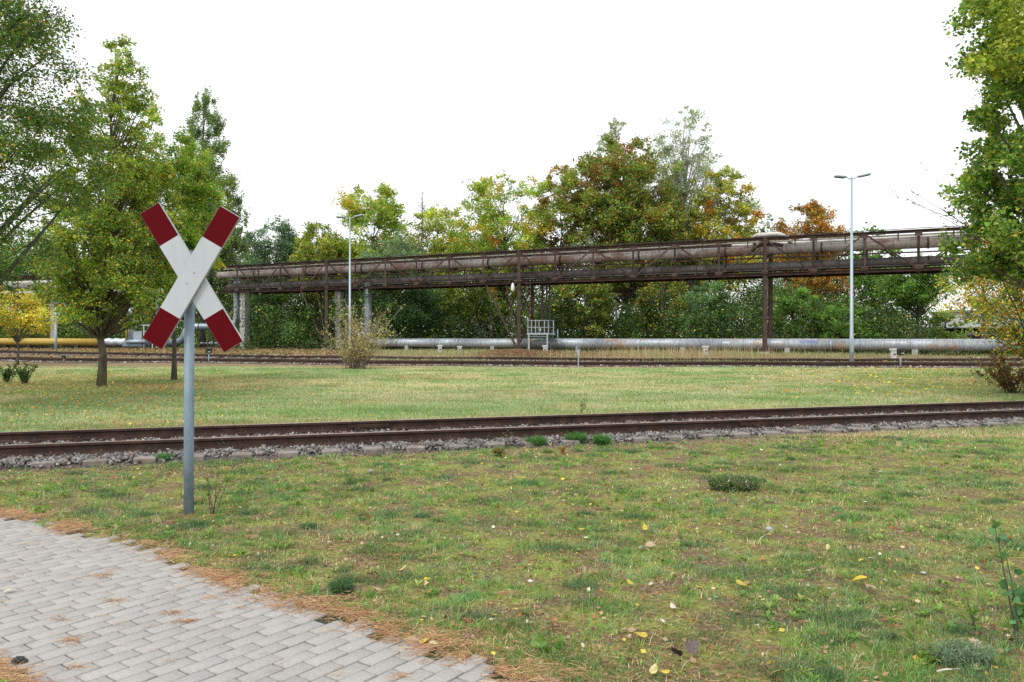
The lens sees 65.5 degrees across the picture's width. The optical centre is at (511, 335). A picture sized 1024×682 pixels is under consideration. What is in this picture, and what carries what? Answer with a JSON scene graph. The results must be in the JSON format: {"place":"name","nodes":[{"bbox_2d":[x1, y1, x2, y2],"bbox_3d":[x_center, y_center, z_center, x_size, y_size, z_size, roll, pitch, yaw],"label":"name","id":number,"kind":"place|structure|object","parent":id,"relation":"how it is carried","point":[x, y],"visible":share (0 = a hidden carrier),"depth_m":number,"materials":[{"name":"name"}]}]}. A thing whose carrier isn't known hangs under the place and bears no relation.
{"place":"outdoors","nodes":[
{"label":"outdoors","id":0,"kind":"place"},
{"bbox_2d":[0,516,560,681],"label":"path","id":1,"kind":"structure","parent":0,"point":[202,638],"depth_m":4.21,"materials":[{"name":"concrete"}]},
{"bbox_2d":[11,656,28,664],"bbox_3d":[-2.338,1.550,3.783,0.074,0.050,0.061,0,0,0],"label":"pine cone","id":2,"kind":"object","parent":1,"relation":"on","point":[18,659],"visible":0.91,"depth_m":3.77,"materials":[{"name":"grey plant"}]},
{"bbox_2d":[0,496,648,681],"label":"pine needles","id":3,"kind":"object","parent":1,"relation":"on","point":[169,555],"visible":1,"depth_m":4.40,"materials":[{"name":"brown plant"}]},
{"bbox_2d":[0,336,1023,681],"bbox_3d":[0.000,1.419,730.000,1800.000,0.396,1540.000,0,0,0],"label":"ground","id":4,"kind":"structure","parent":0,"point":[712,604],"depth_m":6.37,"materials":[{"name":"green plant"}]},
{"bbox_2d":[0,364,18,382],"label":"shrub","id":5,"kind":"object","parent":4,"relation":"on","point":[7,373],"visible":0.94,"depth_m":26.12,"materials":[{"name":"green plant"}]},
{"bbox_2d":[12,359,38,383],"bbox_3d":[-15.585,1.173,25.560,0.747,0.825,0.450,0,0,-40],"label":"shrub","id":6,"kind":"object","parent":4,"relation":"on","point":[24,375],"visible":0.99,"depth_m":25.53,"materials":[{"name":"green plant"}]},
{"bbox_2d":[0,286,59,364],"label":"maple tree","id":7,"kind":"object","parent":4,"relation":"on","point":[24,321],"visible":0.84,"depth_m":42.57,"materials":[{"name":"yellow plant"}]},
{"bbox_2d":[28,504,51,516],"bbox_3d":[-4.111,1.500,6.910,0.168,0.152,0.209,0,0,0],"label":"weed","id":8,"kind":"object","parent":4,"relation":"on","point":[36,510],"visible":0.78,"depth_m":6.94,"materials":[{"name":"green plant"}]},
{"bbox_2d":[0,224,81,345],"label":"maple tree","id":9,"kind":"object","parent":4,"relation":"on","point":[21,271],"visible":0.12,"depth_m":89.90,"materials":[{"name":"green plant"}]},
{"bbox_2d":[54,225,66,349],"bbox_3d":[-36.948,-3.796,64.407,2.003,10.263,0.402,0,0,0],"label":"street lamp","id":10,"kind":"object","parent":4,"relation":"on","point":[55,340],"visible":0.28,"depth_m":64.42,"materials":[{"name":"metal"}]},
{"bbox_2d":[0,338,127,347],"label":"ground pipe","id":11,"kind":"object","parent":4,"relation":"on","point":[31,342],"visible":0.66,"depth_m":78.72,"materials":[{"name":"metal"}]},
{"bbox_2d":[0,0,132,318],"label":"birch tree","id":12,"kind":"object","parent":4,"relation":"on","point":[20,30],"visible":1,"depth_m":17.38,"materials":[{"name":"green plant"}]},
{"bbox_2d":[2,273,168,347],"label":"pipe bridge","id":13,"kind":"structure","parent":4,"relation":"on","point":[28,277],"depth_m":86.09,"materials":[{"name":"metal"}]},
{"bbox_2d":[23,33,191,385],"bbox_3d":[-12.399,-3.816,24.533,4.854,10.955,5.273,0,0,-25],"label":"lime tree","id":14,"kind":"object","parent":4,"relation":"on","point":[114,255],"visible":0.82,"depth_m":23.83,"materials":[{"name":"green plant"}]},
{"bbox_2d":[0,305,239,346],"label":"undergrowth","id":15,"kind":"object","parent":4,"relation":"on","point":[81,334],"visible":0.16,"depth_m":92.56,"materials":[{"name":"green plant"}]},
{"bbox_2d":[122,307,152,347],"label":"valve station","id":16,"kind":"object","parent":4,"relation":"on","point":[135,339],"visible":0.56,"depth_m":76.16,"materials":[{"name":"metal"}]},
{"bbox_2d":[154,452,174,460],"bbox_3d":[-4.335,1.525,9.898,0.280,0.158,0.247,0,0,23],"label":"herb cushion","id":17,"kind":"object","parent":4,"relation":"on","point":[167,456],"visible":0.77,"depth_m":9.86,"materials":[{"name":"green plant"}]},
{"bbox_2d":[117,120,234,380],"bbox_3d":[-11.707,-2.811,27.208,3.940,8.949,4.711,0,0,0],"label":"maple tree","id":18,"kind":"object","parent":4,"relation":"on","point":[185,165],"visible":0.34,"depth_m":27.20,"materials":[{"name":"green plant"}]},
{"bbox_2d":[0,347,361,357],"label":"railway track","id":19,"kind":"structure","parent":4,"relation":"on","point":[234,349],"depth_m":63.83,"materials":[{"name":"metal"}]},
{"bbox_2d":[140,202,243,514],"bbox_3d":[-2.774,0.306,6.934,0.893,2.914,0.176,0,0,0],"label":"crossbuck sign","id":20,"kind":"object","parent":4,"relation":"on","point":[191,289],"visible":0.92,"depth_m":6.89,"materials":[{"name":"metal"}]},
{"bbox_2d":[178,83,232,346],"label":"lombardy poplar","id":21,"kind":"object","parent":4,"relation":"on","point":[215,121],"visible":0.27,"depth_m":85.49,"materials":[{"name":"green plant"}]},
{"bbox_2d":[201,459,240,513],"bbox_3d":[-2.565,1.323,6.997,0.330,0.502,0.195,0,0,-45],"label":"sapling","id":22,"kind":"object","parent":4,"relation":"on","point":[208,494],"visible":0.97,"depth_m":6.96,"materials":[{"name":"green plant"}]},
{"bbox_2d":[214,168,255,317],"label":"lombardy poplar","id":23,"kind":"object","parent":4,"relation":"on","point":[236,205],"visible":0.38,"depth_m":85.54,"materials":[{"name":"green plant"}]},
{"bbox_2d":[0,370,473,429],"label":"leaf litter","id":24,"kind":"object","parent":4,"relation":"on","point":[53,396],"visible":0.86,"depth_m":20.30,"materials":[{"name":"brown plant"}]},
{"bbox_2d":[240,293,249,347],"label":"concrete pillar","id":25,"kind":"structure","parent":4,"relation":"on","point":[244,328],"depth_m":76.34,"materials":[{"name":"grey concrete"}]},
{"bbox_2d":[0,515,508,681],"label":"path bedding","id":26,"kind":"object","parent":4,"relation":"on","point":[429,655],"visible":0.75,"depth_m":4.15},
{"bbox_2d":[250,294,283,346],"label":"hazel tree","id":27,"kind":"object","parent":4,"relation":"on","point":[262,321],"visible":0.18,"depth_m":83.75,"materials":[{"name":"green plant"}]},
{"bbox_2d":[238,214,310,345],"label":"robinia tree","id":28,"kind":"object","parent":4,"relation":"on","point":[286,245],"visible":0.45,"depth_m":82.87,"materials":[{"name":"green plant"}]},
{"bbox_2d":[260,276,303,347],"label":"birch tree","id":29,"kind":"object","parent":4,"relation":"on","point":[282,297],"visible":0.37,"depth_m":79.54,"materials":[{"name":"green plant"}]},
{"bbox_2d":[292,292,334,344],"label":"hazel tree","id":30,"kind":"object","parent":4,"relation":"on","point":[304,304],"visible":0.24,"depth_m":81.39,"materials":[{"name":"green plant"}]},
{"bbox_2d":[287,221,347,347],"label":"maple tree","id":31,"kind":"object","parent":4,"relation":"on","point":[305,248],"visible":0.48,"depth_m":80.55,"materials":[{"name":"green plant"}]},
{"bbox_2d":[335,291,343,348],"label":"concrete pillar","id":32,"kind":"structure","parent":4,"relation":"on","point":[340,296],"depth_m":72.39,"materials":[{"name":"grey concrete"}]},
{"bbox_2d":[324,573,357,594],"bbox_3d":[-1.048,1.514,4.848,0.227,0.163,0.206,0,0,0],"label":"herb cushion","id":33,"kind":"object","parent":4,"relation":"on","point":[337,584],"visible":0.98,"depth_m":4.84,"materials":[{"name":"green plant"}]},
{"bbox_2d":[345,292,348,346],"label":"concrete pillar","id":34,"kind":"structure","parent":4,"relation":"on","point":[346,299],"depth_m":73.45,"materials":[{"name":"grey concrete"}]},
{"bbox_2d":[336,214,362,342],"bbox_3d":[-11.846,-3.725,58.107,2.003,10.191,0.402,0,0,0],"label":"street lamp","id":35,"kind":"object","parent":4,"relation":"on","point":[355,216],"visible":0.8,"depth_m":58.14,"materials":[{"name":"metal"}]},
{"bbox_2d":[312,298,406,369],"bbox_3d":[-7.256,-0.140,36.893,4.586,3.437,4.074,0,0,41],"label":"shrub","id":36,"kind":"object","parent":4,"relation":"on","point":[354,350],"visible":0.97,"depth_m":36.53,"materials":[{"name":"green plant"}]},
{"bbox_2d":[330,182,415,333],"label":"maple tree","id":37,"kind":"object","parent":4,"relation":"on","point":[383,209],"visible":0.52,"depth_m":81.42,"materials":[{"name":"green plant"}]},
{"bbox_2d":[340,230,446,347],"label":"robinia tree","id":38,"kind":"object","parent":4,"relation":"on","point":[398,249],"visible":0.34,"depth_m":73.28,"materials":[{"name":"green plant"}]},
{"bbox_2d":[387,288,451,348],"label":"elder tree","id":39,"kind":"object","parent":4,"relation":"on","point":[407,315],"visible":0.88,"depth_m":70.76,"materials":[{"name":"green plant"}]},
{"bbox_2d":[410,190,438,347],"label":"spruce tree","id":40,"kind":"object","parent":4,"relation":"on","point":[422,235],"visible":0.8,"depth_m":77.98,"materials":[{"name":"green plant"}]},
{"bbox_2d":[394,201,487,311],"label":"maple tree","id":41,"kind":"object","parent":4,"relation":"on","point":[439,229],"visible":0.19,"depth_m":84.76,"materials":[{"name":"green plant"}]},
{"bbox_2d":[437,287,514,338],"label":"elder tree","id":42,"kind":"object","parent":4,"relation":"on","point":[461,308],"visible":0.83,"depth_m":69.17,"materials":[{"name":"green plant"}]},
{"bbox_2d":[0,216,954,345],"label":"distant wood","id":43,"kind":"object","parent":4,"relation":"on","point":[860,299],"visible":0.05,"depth_m":105.08,"materials":[{"name":"green plant"}]},
{"bbox_2d":[468,308,512,349],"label":"shrub","id":44,"kind":"object","parent":4,"relation":"on","point":[480,336],"visible":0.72,"depth_m":68.49,"materials":[{"name":"green plant"}]},
{"bbox_2d":[440,170,555,338],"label":"maple tree","id":45,"kind":"object","parent":4,"relation":"on","point":[486,221],"visible":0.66,"depth_m":78.52,"materials":[{"name":"green plant"}]},
{"bbox_2d":[492,447,505,457],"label":"weed","id":46,"kind":"object","parent":4,"relation":"on","point":[498,451],"visible":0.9,"depth_m":10.15,"materials":[{"name":"green plant"}]},
{"bbox_2d":[0,412,1017,471],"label":"track bed","id":47,"kind":"object","parent":4,"relation":"on","point":[224,457],"visible":0.11,"depth_m":10.48,"materials":[{"name":"grey gravel"}]},
{"bbox_2d":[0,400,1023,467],"bbox_3d":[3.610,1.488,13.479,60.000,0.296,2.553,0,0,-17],"label":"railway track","id":48,"kind":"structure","parent":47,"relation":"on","point":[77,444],"depth_m":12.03,"materials":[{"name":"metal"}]},
{"bbox_2d":[523,435,546,445],"bbox_3d":[0.335,1.488,11.204,0.354,0.189,0.292,0,0,0],"label":"herb cushion","id":49,"kind":"object","parent":47,"relation":"on","point":[540,440],"visible":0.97,"depth_m":11.16,"materials":[{"name":"green plant"}]},
{"bbox_2d":[564,430,590,443],"bbox_3d":[0.931,1.476,11.450,0.404,0.221,0.323,0,0,0],"label":"herb cushion","id":50,"kind":"object","parent":47,"relation":"on","point":[575,436],"visible":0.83,"depth_m":11.40,"materials":[{"name":"green plant"}]},
{"bbox_2d":[0,425,1023,681],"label":"grass tufts","id":51,"kind":"object","parent":4,"relation":"on","point":[706,591],"visible":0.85,"depth_m":5.93,"materials":[{"name":"green plant"}]},
{"bbox_2d":[0,458,1023,681],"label":"fallen leaves","id":52,"kind":"object","parent":4,"relation":"on","point":[733,675],"visible":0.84,"depth_m":5.20,"materials":[{"name":"brown plant"}]},
{"bbox_2d":[0,436,1023,681],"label":"lawn weeds","id":53,"kind":"object","parent":4,"relation":"on","point":[772,620],"visible":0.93,"depth_m":6.67,"materials":[{"name":"green plant"}]},
{"bbox_2d":[0,357,1023,367],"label":"railway track","id":54,"kind":"structure","parent":4,"relation":"on","point":[566,363],"depth_m":40.96,"materials":[{"name":"metal"}]},
{"bbox_2d":[0,350,1023,361],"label":"railway track","id":55,"kind":"structure","parent":4,"relation":"on","point":[179,355],"depth_m":48.23,"materials":[{"name":"metal"}]},
{"bbox_2d":[0,420,1023,488],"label":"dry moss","id":56,"kind":"object","parent":4,"relation":"on","point":[411,453],"visible":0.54,"depth_m":10.48,"materials":[{"name":"green plant"}]},
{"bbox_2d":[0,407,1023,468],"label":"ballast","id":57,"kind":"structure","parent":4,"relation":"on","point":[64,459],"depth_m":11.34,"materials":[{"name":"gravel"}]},
{"bbox_2d":[1,430,1023,681],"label":"leaf litter","id":58,"kind":"object","parent":4,"relation":"on","point":[611,664],"visible":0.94,"depth_m":5.49,"materials":[{"name":"brown plant"}]},
{"bbox_2d":[1,352,1023,367],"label":"ballast","id":59,"kind":"structure","parent":4,"relation":"on","point":[442,364],"depth_m":41.29,"materials":[{"name":"gravel"}]},
{"bbox_2d":[27,432,1020,681],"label":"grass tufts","id":60,"kind":"object","parent":4,"relation":"on","point":[655,555],"visible":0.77,"depth_m":5.53,"materials":[{"name":"green plant"}]},
{"bbox_2d":[527,320,554,350],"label":"access platform","id":61,"kind":"structure","parent":4,"relation":"on","point":[544,333],"depth_m":59.87,"materials":[{"name":"metal"}]},
{"bbox_2d":[530,636,564,656],"bbox_3d":[0.179,1.536,3.938,0.152,0.091,0.222,0,0,20],"label":"weed","id":62,"kind":"object","parent":4,"relation":"on","point":[543,645],"visible":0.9,"depth_m":3.94,"materials":[{"name":"green plant"}]},
{"bbox_2d":[528,164,586,337],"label":"maple tree","id":63,"kind":"object","parent":4,"relation":"on","point":[564,236],"visible":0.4,"depth_m":81.06,"materials":[{"name":"green plant"}]},
{"bbox_2d":[452,348,671,356],"bbox_3d":[3.431,1.174,53.507,16.869,0.562,7.094,0,0,0],"label":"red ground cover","id":64,"kind":"object","parent":4,"relation":"on","point":[514,352],"visible":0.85,"depth_m":51.82,"materials":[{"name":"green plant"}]},
{"bbox_2d":[545,278,621,338],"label":"oak tree","id":65,"kind":"object","parent":4,"relation":"on","point":[595,298],"visible":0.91,"depth_m":70.85,"materials":[{"name":"green plant"}]},
{"bbox_2d":[573,158,600,297],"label":"aspen tree","id":66,"kind":"object","parent":4,"relation":"on","point":[589,243],"visible":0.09,"depth_m":95.78,"materials":[{"name":"green plant"}]},
{"bbox_2d":[228,275,961,350],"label":"undergrowth","id":67,"kind":"object","parent":4,"relation":"on","point":[879,318],"visible":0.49,"depth_m":71.03,"materials":[{"name":"green plant"}]},
{"bbox_2d":[591,432,612,445],"bbox_3d":[1.267,1.479,11.337,0.340,0.231,0.293,0,0,14],"label":"herb cushion","id":68,"kind":"object","parent":4,"relation":"on","point":[600,440],"visible":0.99,"depth_m":11.28,"materials":[{"name":"green plant"}]},
{"bbox_2d":[592,117,634,335],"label":"aspen tree","id":69,"kind":"object","parent":4,"relation":"on","point":[600,147],"visible":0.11,"depth_m":91.89,"materials":[{"name":"green plant"}]},
{"bbox_2d":[542,132,693,338],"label":"horse chestnut","id":70,"kind":"object","parent":4,"relation":"on","point":[612,226],"visible":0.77,"depth_m":77.55,"materials":[{"name":"green plant"}]},
{"bbox_2d":[217,225,1023,353],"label":"pipe bridge","id":71,"kind":"structure","parent":4,"relation":"on","point":[763,245],"depth_m":60.08,"materials":[{"name":"metal"}]},
{"bbox_2d":[150,278,240,347],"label":"branch pipe","id":72,"kind":"object","parent":71,"relation":"attached to","point":[198,326],"visible":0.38,"depth_m":78.23,"materials":[{"name":"metal"}]},
{"bbox_2d":[630,275,691,338],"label":"oak tree","id":73,"kind":"object","parent":4,"relation":"on","point":[674,288],"visible":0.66,"depth_m":73.28,"materials":[{"name":"green plant"}]},
{"bbox_2d":[308,338,1023,355],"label":"ground cover","id":74,"kind":"object","parent":4,"relation":"on","point":[926,352],"visible":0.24,"depth_m":55.35,"materials":[{"name":"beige plant"}]},
{"bbox_2d":[490,343,842,358],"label":"verge grass","id":75,"kind":"structure","parent":4,"relation":"on","point":[682,351],"depth_m":49.93,"materials":[{"name":"green plant"}]},
{"bbox_2d":[364,283,1019,354],"bbox_3d":[14.451,-1.593,57.172,61.600,6.074,0.787,0,0,27],"label":"ground pipe","id":76,"kind":"object","parent":4,"relation":"on","point":[914,345],"visible":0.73,"depth_m":57.26,"materials":[{"name":"metal"}]},
{"bbox_2d":[684,638,699,655],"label":"fallen leaf","id":77,"kind":"object","parent":4,"relation":"on","point":[693,645],"visible":1,"depth_m":3.88,"materials":[{"name":"grey plant"}]},
{"bbox_2d":[635,105,763,336],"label":"aspen tree","id":78,"kind":"object","parent":4,"relation":"on","point":[684,173],"visible":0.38,"depth_m":82.43,"materials":[{"name":"green plant"}]},
{"bbox_2d":[678,280,741,350],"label":"robinia tree","id":79,"kind":"object","parent":4,"relation":"on","point":[715,287],"visible":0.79,"depth_m":67.09,"materials":[{"name":"green plant"}]},
{"bbox_2d":[671,163,767,296],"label":"maple tree","id":80,"kind":"object","parent":4,"relation":"on","point":[715,212],"visible":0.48,"depth_m":79.86,"materials":[{"name":"green plant"}]},
{"bbox_2d":[703,472,765,491],"bbox_3d":[2.250,1.484,8.075,0.643,0.203,0.390,0,0,0],"label":"heather clump","id":81,"kind":"object","parent":4,"relation":"on","point":[733,482],"visible":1,"depth_m":8.02,"materials":[{"name":"green plant"}]},
{"bbox_2d":[747,212,783,289],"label":"birch tree","id":82,"kind":"object","parent":4,"relation":"on","point":[772,219],"visible":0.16,"depth_m":95.02,"materials":[{"name":"green plant"}]},
{"bbox_2d":[759,284,823,338],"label":"robinia tree","id":83,"kind":"object","parent":4,"relation":"on","point":[801,291],"visible":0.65,"depth_m":66.93,"materials":[{"name":"green plant"}]},
{"bbox_2d":[750,196,857,337],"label":"maple tree","id":84,"kind":"object","parent":4,"relation":"on","point":[817,214],"visible":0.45,"depth_m":82.82,"materials":[{"name":"orange plant"}]},
{"bbox_2d":[809,294,886,338],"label":"robinia tree","id":85,"kind":"object","parent":4,"relation":"on","point":[832,315],"visible":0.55,"depth_m":65.22,"materials":[{"name":"green plant"}]},
{"bbox_2d":[834,172,871,361],"bbox_3d":[18.508,-3.574,43.310,2.003,10.497,0.409,0,0,0],"label":"street lamp","id":86,"kind":"object","parent":4,"relation":"on","point":[851,347],"visible":0.96,"depth_m":43.34,"materials":[{"name":"metal"}]},
{"bbox_2d":[702,366,1021,400],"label":"leaf litter","id":87,"kind":"object","parent":4,"relation":"on","point":[948,399],"visible":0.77,"depth_m":27.83,"materials":[{"name":"brown plant"}]},
{"bbox_2d":[848,225,902,313],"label":"maple tree","id":88,"kind":"object","parent":4,"relation":"on","point":[869,280],"visible":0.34,"depth_m":87.84,"materials":[{"name":"green plant"}]},
{"bbox_2d":[889,348,896,357],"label":"marker block","id":89,"kind":"structure","parent":4,"relation":"on","point":[893,352],"depth_m":47.49,"materials":[{"name":"white paint"}]},
{"bbox_2d":[872,253,957,338],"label":"robinia tree","id":90,"kind":"object","parent":4,"relation":"on","point":[913,291],"visible":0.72,"depth_m":65.21,"materials":[{"name":"green plant"}]},
{"bbox_2d":[905,638,942,667],"bbox_3d":[2.000,1.519,3.831,0.171,0.124,0.214,0,0,0],"label":"weed","id":91,"kind":"object","parent":4,"relation":"on","point":[921,655],"visible":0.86,"depth_m":3.82,"materials":[{"name":"green plant"}]},
{"bbox_2d":[927,311,970,338],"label":"hazel tree","id":92,"kind":"object","parent":4,"relation":"on","point":[955,335],"visible":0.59,"depth_m":69.41,"materials":[{"name":"green plant"}]},
{"bbox_2d":[887,158,1023,328],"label":"young birch","id":93,"kind":"object","parent":4,"relation":"on","point":[967,225],"visible":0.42,"depth_m":19.82,"materials":[{"name":"plant"}]},
{"bbox_2d":[924,635,997,667],"bbox_3d":[2.140,1.529,3.823,0.362,0.141,0.238,0,0,14],"label":"wormwood clump","id":94,"kind":"object","parent":4,"relation":"on","point":[952,652],"visible":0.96,"depth_m":3.79,"materials":[{"name":"green plant"}]},
{"bbox_2d":[905,321,1022,338],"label":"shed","id":95,"kind":"structure","parent":4,"relation":"on","point":[951,329],"depth_m":84.50,"materials":[{"name":"white"}]},
{"bbox_2d":[956,575,980,628],"bbox_3d":[2.443,1.443,4.263,0.110,0.275,0.164,0,0,0],"label":"sapling","id":96,"kind":"object","parent":4,"relation":"on","point":[973,611],"visible":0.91,"depth_m":4.26,"materials":[{"name":"green plant"}]},
{"bbox_2d":[925,219,1023,362],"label":"autumn tree","id":97,"kind":"object","parent":4,"relation":"on","point":[1013,328],"visible":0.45,"depth_m":27.53,"materials":[{"name":"yellow plant"}]},
{"bbox_2d":[931,310,1017,325],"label":"building","id":98,"kind":"structure","parent":4,"relation":"on","point":[954,320],"depth_m":125.00,"materials":[{"name":"white glass"}]},
{"bbox_2d":[937,0,1023,292],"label":"poplar tree","id":99,"kind":"object","parent":4,"relation":"on","point":[997,57],"visible":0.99,"depth_m":17.80,"materials":[{"name":"green plant"}]},
{"bbox_2d":[964,275,1000,338],"bbox_3d":[34.462,-2.297,57.893,2.768,7.298,3.693,0,0,0],"label":"robinia tree","id":100,"kind":"object","parent":4,"relation":"on","point":[981,337],"visible":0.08,"depth_m":57.84,"materials":[{"name":"green plant"}]},
{"bbox_2d":[968,349,1023,393],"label":"shrub","id":101,"kind":"object","parent":4,"relation":"on","point":[1005,379],"visible":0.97,"depth_m":21.85,"materials":[{"name":"brown plant"}]},
{"bbox_2d":[989,511,1023,632],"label":"sapling","id":102,"kind":"object","parent":4,"relation":"on","point":[1003,584],"visible":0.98,"depth_m":4.19,"materials":[{"name":"green plant"}]},
{"bbox_2d":[1006,584,1023,624],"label":"sapling","id":103,"kind":"object","parent":4,"relation":"on","point":[1018,592],"visible":0.65,"depth_m":4.34,"materials":[{"name":"green plant"}]},
{"bbox_2d":[0,365,1023,437],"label":"lawn grass","id":104,"kind":"structure","parent":0,"point":[386,394],"depth_m":21.59,"materials":[{"name":"green plant"}]},
{"bbox_2d":[0,347,1023,361],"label":"verge grass","id":105,"kind":"structure","parent":0,"point":[436,351],"depth_m":51.49,"materials":[{"name":"green plant"}]},
{"bbox_2d":[0,0,1023,335],"label":"sky","id":106,"kind":"structure","parent":0,"point":[318,97],"materials":[{"name":"white"}]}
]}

